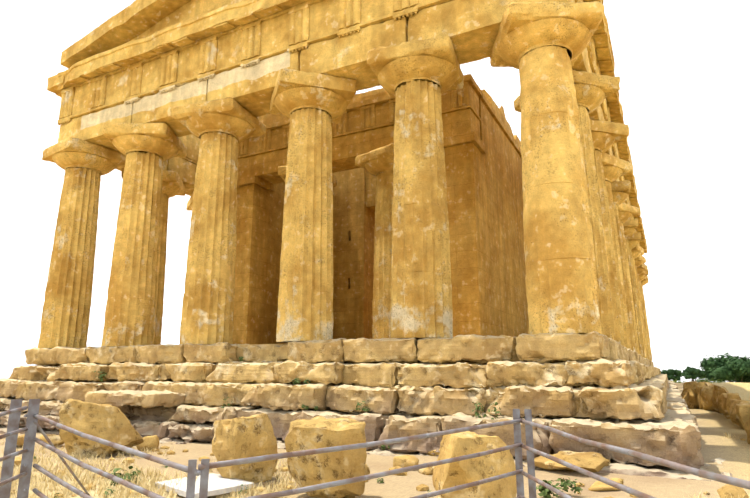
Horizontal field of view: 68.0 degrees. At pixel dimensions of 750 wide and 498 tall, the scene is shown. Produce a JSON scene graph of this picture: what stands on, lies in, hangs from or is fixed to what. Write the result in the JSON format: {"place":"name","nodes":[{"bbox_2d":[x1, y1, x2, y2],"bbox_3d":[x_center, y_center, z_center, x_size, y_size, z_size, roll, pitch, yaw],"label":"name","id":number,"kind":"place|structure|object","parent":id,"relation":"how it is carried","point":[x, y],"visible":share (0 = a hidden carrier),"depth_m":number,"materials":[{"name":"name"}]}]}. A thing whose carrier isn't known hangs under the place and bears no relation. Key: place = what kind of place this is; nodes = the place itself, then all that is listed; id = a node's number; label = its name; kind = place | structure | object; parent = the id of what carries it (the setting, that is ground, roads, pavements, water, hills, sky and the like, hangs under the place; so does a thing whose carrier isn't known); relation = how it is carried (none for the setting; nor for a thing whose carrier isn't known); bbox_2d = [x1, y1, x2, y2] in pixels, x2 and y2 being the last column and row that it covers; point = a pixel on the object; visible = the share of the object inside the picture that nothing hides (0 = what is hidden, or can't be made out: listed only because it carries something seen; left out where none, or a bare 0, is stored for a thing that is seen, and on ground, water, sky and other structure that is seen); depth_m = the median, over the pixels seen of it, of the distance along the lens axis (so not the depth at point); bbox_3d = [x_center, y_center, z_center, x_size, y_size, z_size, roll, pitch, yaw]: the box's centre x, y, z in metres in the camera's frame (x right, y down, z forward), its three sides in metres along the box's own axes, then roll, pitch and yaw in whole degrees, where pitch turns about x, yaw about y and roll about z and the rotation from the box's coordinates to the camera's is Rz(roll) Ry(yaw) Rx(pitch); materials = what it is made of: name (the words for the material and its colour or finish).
{"place":"outdoors","nodes":[
{"label":"outdoors","id":0,"kind":"place"},
{"bbox_2d":[0,0,749,346],"bbox_3d":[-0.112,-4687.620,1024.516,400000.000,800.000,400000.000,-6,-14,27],"label":"sky","id":1,"kind":"structure","parent":0,"point":[682,68],"depth_m":13976.68,"materials":[{"name":"white"}]},
{"bbox_2d":[0,380,749,497],"bbox_3d":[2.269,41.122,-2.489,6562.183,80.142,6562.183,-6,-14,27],"label":"ground","id":2,"kind":"structure","parent":0,"point":[713,428],"depth_m":8.08,"materials":[{"name":"beige soil"}]},
{"bbox_2d":[17,437,23,446],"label":"rubble","id":3,"kind":"object","parent":2,"relation":"on","point":[20,441],"visible":0.19,"depth_m":10.57,"materials":[{"name":"stone"}]},
{"bbox_2d":[40,434,63,446],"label":"rubble","id":4,"kind":"object","parent":2,"relation":"on","point":[55,439],"visible":0.48,"depth_m":10.59,"materials":[{"name":"stone"}]},
{"bbox_2d":[59,399,143,456],"bbox_3d":[-4.730,3.184,9.712,1.380,0.938,0.969,10,-12,1],"label":"boulder","id":5,"kind":"object","parent":2,"relation":"on","point":[109,422],"visible":0.75,"depth_m":9.39,"materials":[{"name":"stone"}]},
{"bbox_2d":[137,435,158,450],"bbox_3d":[-4.199,3.621,10.312,0.433,0.294,0.342,2,-18,-33],"label":"rubble","id":6,"kind":"object","parent":2,"relation":"on","point":[150,442],"visible":0.73,"depth_m":10.23,"materials":[{"name":"stone"}]},
{"bbox_2d":[155,473,253,497],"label":"concrete slab","id":7,"kind":"structure","parent":2,"relation":"on","point":[216,482],"depth_m":6.72,"materials":[{"name":"white concrete"}]},
{"bbox_2d":[212,413,277,482],"bbox_3d":[-1.686,2.684,7.431,0.719,0.898,0.809,-19,-19,41],"label":"boulder","id":8,"kind":"object","parent":2,"relation":"on","point":[244,437],"visible":0.9,"depth_m":7.21,"materials":[{"name":"stone"}]},
{"bbox_2d":[0,399,536,497],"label":"fence posts","id":9,"kind":"object","parent":2,"relation":"on","point":[27,456],"visible":0.9,"depth_m":4.28,"materials":[{"name":"grey metal"}]},
{"bbox_2d":[0,406,749,497],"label":"fence rails","id":10,"kind":"object","parent":9,"relation":"attached to","point":[733,481],"visible":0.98,"depth_m":3.46,"materials":[{"name":"grey metal"}]},
{"bbox_2d":[34,356,582,497],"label":"weeds","id":11,"kind":"object","parent":2,"relation":"on","point":[545,492],"visible":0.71,"depth_m":7.21,"materials":[{"name":"green plant"}]},
{"bbox_2d":[284,416,366,497],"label":"boulder","id":12,"kind":"object","parent":2,"relation":"on","point":[316,432],"visible":0.9,"depth_m":6.24,"materials":[{"name":"stone"}]},
{"bbox_2d":[0,331,731,480],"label":"stepped stone base","id":13,"kind":"object","parent":2,"relation":"on","point":[597,387],"visible":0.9,"depth_m":11.06,"materials":[{"name":"stone"}]},
{"bbox_2d":[38,137,125,347],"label":"column","id":14,"kind":"structure","parent":13,"relation":"on","point":[85,166],"depth_m":18.06,"materials":[{"name":"stone"}]},
{"bbox_2d":[101,123,186,346],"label":"column","id":15,"kind":"structure","parent":13,"relation":"on","point":[146,149],"depth_m":16.73,"materials":[{"name":"stone"}]},
{"bbox_2d":[47,0,647,252],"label":"entablature","id":16,"kind":"structure","parent":15,"relation":"on","point":[145,61],"depth_m":16.04,"materials":[{"name":"stone"}]},
{"bbox_2d":[121,168,185,344],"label":"column","id":17,"kind":"structure","parent":13,"relation":"on","point":[173,185],"depth_m":21.00,"materials":[{"name":"stone"}]},
{"bbox_2d":[186,191,193,210],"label":"column","id":18,"kind":"structure","parent":13,"relation":"on","point":[189,205],"depth_m":24.03,"materials":[{"name":"stone"}]},
{"bbox_2d":[172,97,265,344],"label":"column","id":19,"kind":"structure","parent":13,"relation":"on","point":[221,129],"depth_m":15.31,"materials":[{"name":"stone"}]},
{"bbox_2d":[270,69,355,342],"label":"column","id":20,"kind":"structure","parent":13,"relation":"on","point":[312,106],"depth_m":13.87,"materials":[{"name":"stone"}]},
{"bbox_2d":[355,143,393,338],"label":"column","id":21,"kind":"structure","parent":13,"relation":"on","point":[378,163],"depth_m":18.01,"materials":[{"name":"stone"}]},
{"bbox_2d":[367,34,463,338],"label":"column","id":22,"kind":"structure","parent":13,"relation":"on","point":[416,78],"depth_m":12.45,"materials":[{"name":"stone"}]},
{"bbox_2d":[489,1,604,334],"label":"column","id":23,"kind":"structure","parent":13,"relation":"on","point":[541,46],"depth_m":11.13,"materials":[{"name":"stone"}]},
{"bbox_2d":[514,69,619,339],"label":"column","id":24,"kind":"structure","parent":13,"relation":"on","point":[594,91],"depth_m":13.88,"materials":[{"name":"stone"}]},
{"bbox_2d":[590,119,628,345],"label":"column","id":25,"kind":"structure","parent":13,"relation":"on","point":[606,135],"depth_m":16.66,"materials":[{"name":"stone"}]},
{"bbox_2d":[602,152,632,348],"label":"column","id":26,"kind":"structure","parent":13,"relation":"on","point":[615,168],"depth_m":19.40,"materials":[{"name":"stone"}]},
{"bbox_2d":[611,180,635,350],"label":"column","id":27,"kind":"structure","parent":13,"relation":"on","point":[620,191],"depth_m":22.09,"materials":[{"name":"stone"}]},
{"bbox_2d":[618,203,639,353],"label":"column","id":28,"kind":"structure","parent":13,"relation":"on","point":[626,212],"depth_m":24.98,"materials":[{"name":"stone"}]},
{"bbox_2d":[623,218,642,355],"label":"column","id":29,"kind":"structure","parent":13,"relation":"on","point":[630,226],"depth_m":27.61,"materials":[{"name":"stone"}]},
{"bbox_2d":[628,232,644,357],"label":"column","id":30,"kind":"structure","parent":13,"relation":"on","point":[634,239],"depth_m":30.39,"materials":[{"name":"stone"}]},
{"bbox_2d":[631,245,646,357],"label":"column","id":31,"kind":"structure","parent":13,"relation":"on","point":[637,250],"depth_m":33.25,"materials":[{"name":"stone"}]},
{"bbox_2d":[634,255,648,358],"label":"column","id":32,"kind":"structure","parent":13,"relation":"on","point":[640,260],"depth_m":36.05,"materials":[{"name":"stone"}]},
{"bbox_2d":[637,264,649,359],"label":"column","id":33,"kind":"structure","parent":13,"relation":"on","point":[642,268],"depth_m":38.81,"materials":[{"name":"stone"}]},
{"bbox_2d":[639,271,650,359],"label":"column","id":34,"kind":"structure","parent":13,"relation":"on","point":[643,275],"depth_m":41.52,"materials":[{"name":"stone"}]},
{"bbox_2d":[641,276,651,359],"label":"column","id":35,"kind":"structure","parent":13,"relation":"on","point":[645,281],"depth_m":44.16,"materials":[{"name":"stone"}]},
{"bbox_2d":[365,464,369,474],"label":"rubble","id":36,"kind":"object","parent":2,"relation":"on","point":[367,469],"visible":0.1,"depth_m":7.71,"materials":[{"name":"stone"}]},
{"bbox_2d":[0,432,749,497],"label":"dry grass","id":37,"kind":"structure","parent":2,"relation":"on","point":[151,486],"depth_m":7.27,"materials":[{"name":"plant"}]},
{"bbox_2d":[10,434,745,497],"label":"loose stones","id":38,"kind":"object","parent":2,"relation":"on","point":[420,487],"visible":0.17,"depth_m":7.90,"materials":[{"name":"beige stone"}]},
{"bbox_2d":[393,455,418,467],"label":"rubble","id":39,"kind":"object","parent":2,"relation":"on","point":[402,461],"visible":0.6,"depth_m":8.35,"materials":[{"name":"stone"}]},
{"bbox_2d":[418,466,433,474],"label":"rubble","id":40,"kind":"object","parent":2,"relation":"on","point":[427,471],"visible":0.35,"depth_m":8.02,"materials":[{"name":"stone"}]},
{"bbox_2d":[426,449,439,455],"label":"flat rock","id":41,"kind":"object","parent":2,"relation":"on","point":[430,452],"visible":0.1,"depth_m":9.52,"materials":[{"name":"stone"}]},
{"bbox_2d":[432,431,516,497],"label":"boulder","id":42,"kind":"object","parent":2,"relation":"on","point":[452,474],"visible":0.79,"depth_m":5.33,"materials":[{"name":"stone"}]},
{"bbox_2d":[534,451,609,471],"bbox_3d":[2.836,3.151,8.213,1.051,0.287,0.745,-9,-16,37],"label":"flat rock","id":43,"kind":"object","parent":2,"relation":"on","point":[593,462],"visible":0.79,"depth_m":8.04,"materials":[{"name":"stone"}]},
{"bbox_2d":[588,478,623,490],"bbox_3d":[2.918,2.991,7.014,0.445,0.148,0.340,-9,-12,18],"label":"rock","id":44,"kind":"object","parent":2,"relation":"on","point":[598,486],"visible":0.6,"depth_m":6.94,"materials":[{"name":"stone"}]},
{"bbox_2d":[662,369,681,380],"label":"tree","id":45,"kind":"object","parent":2,"relation":"on","point":[671,373],"visible":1,"depth_m":214.75,"materials":[{"name":"green plant"}]},
{"bbox_2d":[681,390,689,406],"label":"rock","id":46,"kind":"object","parent":2,"relation":"on","point":[685,397],"depth_m":17.33,"materials":[{"name":"stone"}]},
{"bbox_2d":[683,381,698,408],"bbox_3d":[10.137,4.670,17.650,0.554,0.929,1.040,-14,-16,30],"label":"rock","id":47,"kind":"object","parent":2,"relation":"on","point":[693,385],"depth_m":17.32,"materials":[{"name":"stone"}]},
{"bbox_2d":[686,389,695,402],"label":"rock","id":48,"kind":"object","parent":2,"relation":"on","point":[692,398],"depth_m":17.27,"materials":[{"name":"stone"}]},
{"bbox_2d":[681,366,701,379],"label":"tree","id":49,"kind":"object","parent":2,"relation":"on","point":[690,372],"visible":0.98,"depth_m":202.98,"materials":[{"name":"green plant"}]},
{"bbox_2d":[687,402,695,408],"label":"rock","id":50,"kind":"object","parent":2,"relation":"on","point":[692,405],"depth_m":17.30,"materials":[{"name":"stone"}]},
{"bbox_2d":[684,377,708,381],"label":"olive bush leaves","id":51,"kind":"object","parent":2,"relation":"on","point":[699,380],"visible":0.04,"depth_m":41.30,"materials":[{"name":"green plant"}]},
{"bbox_2d":[696,387,702,408],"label":"rock","id":52,"kind":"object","parent":2,"relation":"on","point":[698,390],"depth_m":17.05,"materials":[{"name":"stone"}]},
{"bbox_2d":[697,382,705,408],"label":"rock","id":53,"kind":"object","parent":2,"relation":"on","point":[700,384],"depth_m":17.39,"materials":[{"name":"stone"}]},
{"bbox_2d":[699,370,710,377],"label":"tree","id":54,"kind":"object","parent":2,"relation":"on","point":[703,374],"visible":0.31,"depth_m":218.80,"materials":[{"name":"green plant"}]},
{"bbox_2d":[701,385,713,410],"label":"stone block","id":55,"kind":"structure","parent":2,"relation":"on","point":[706,396],"depth_m":16.45,"materials":[{"name":"stone"}]},
{"bbox_2d":[703,378,723,382],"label":"olive bush leaves","id":56,"kind":"object","parent":2,"relation":"on","point":[713,381],"visible":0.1,"depth_m":39.31,"materials":[{"name":"green plant"}]},
{"bbox_2d":[712,385,728,414],"bbox_3d":[9.579,4.202,15.341,0.397,0.864,1.121,1,-14,17],"label":"rock","id":57,"kind":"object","parent":2,"relation":"on","point":[718,391],"depth_m":15.32,"materials":[{"name":"stone"}]},
{"bbox_2d":[718,393,729,418],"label":"rock","id":58,"kind":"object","parent":2,"relation":"on","point":[722,399],"depth_m":14.26,"materials":[{"name":"stone"}]},
{"bbox_2d":[699,353,749,382],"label":"tree","id":59,"kind":"object","parent":2,"relation":"on","point":[728,367],"depth_m":88.43,"materials":[{"name":"green plant"}]},
{"bbox_2d":[717,484,748,497],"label":"rubble","id":60,"kind":"object","parent":2,"relation":"on","point":[728,490],"visible":0.88,"depth_m":6.04,"materials":[{"name":"stone"}]},
{"bbox_2d":[726,393,741,423],"bbox_3d":[8.856,3.968,13.690,0.320,0.819,0.854,-6,-9,27],"label":"rock","id":61,"kind":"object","parent":2,"relation":"on","point":[733,396],"depth_m":13.64,"materials":[{"name":"stone"}]},
{"bbox_2d":[729,399,749,428],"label":"rock","id":62,"kind":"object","parent":2,"relation":"on","point":[734,414],"depth_m":12.82,"materials":[{"name":"stone"}]},
{"bbox_2d":[736,402,749,427],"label":"rock","id":63,"kind":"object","parent":2,"relation":"on","point":[743,410],"depth_m":11.50,"materials":[{"name":"stone"}]},
{"bbox_2d":[743,417,749,443],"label":"rock","id":64,"kind":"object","parent":2,"relation":"on","point":[746,426],"depth_m":10.46,"materials":[{"name":"stone"}]},
{"bbox_2d":[232,74,528,343],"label":"cella walls","id":65,"kind":"structure","parent":0,"point":[483,158],"depth_m":20.21,"materials":[{"name":"stone"}]},
{"bbox_2d":[278,165,336,186],"bbox_3d":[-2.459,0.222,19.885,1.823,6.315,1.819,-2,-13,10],"label":"column capital","id":66,"kind":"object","parent":65,"relation":"on","point":[282,172],"depth_m":19.86,"materials":[{"name":"stone"}]}
]}

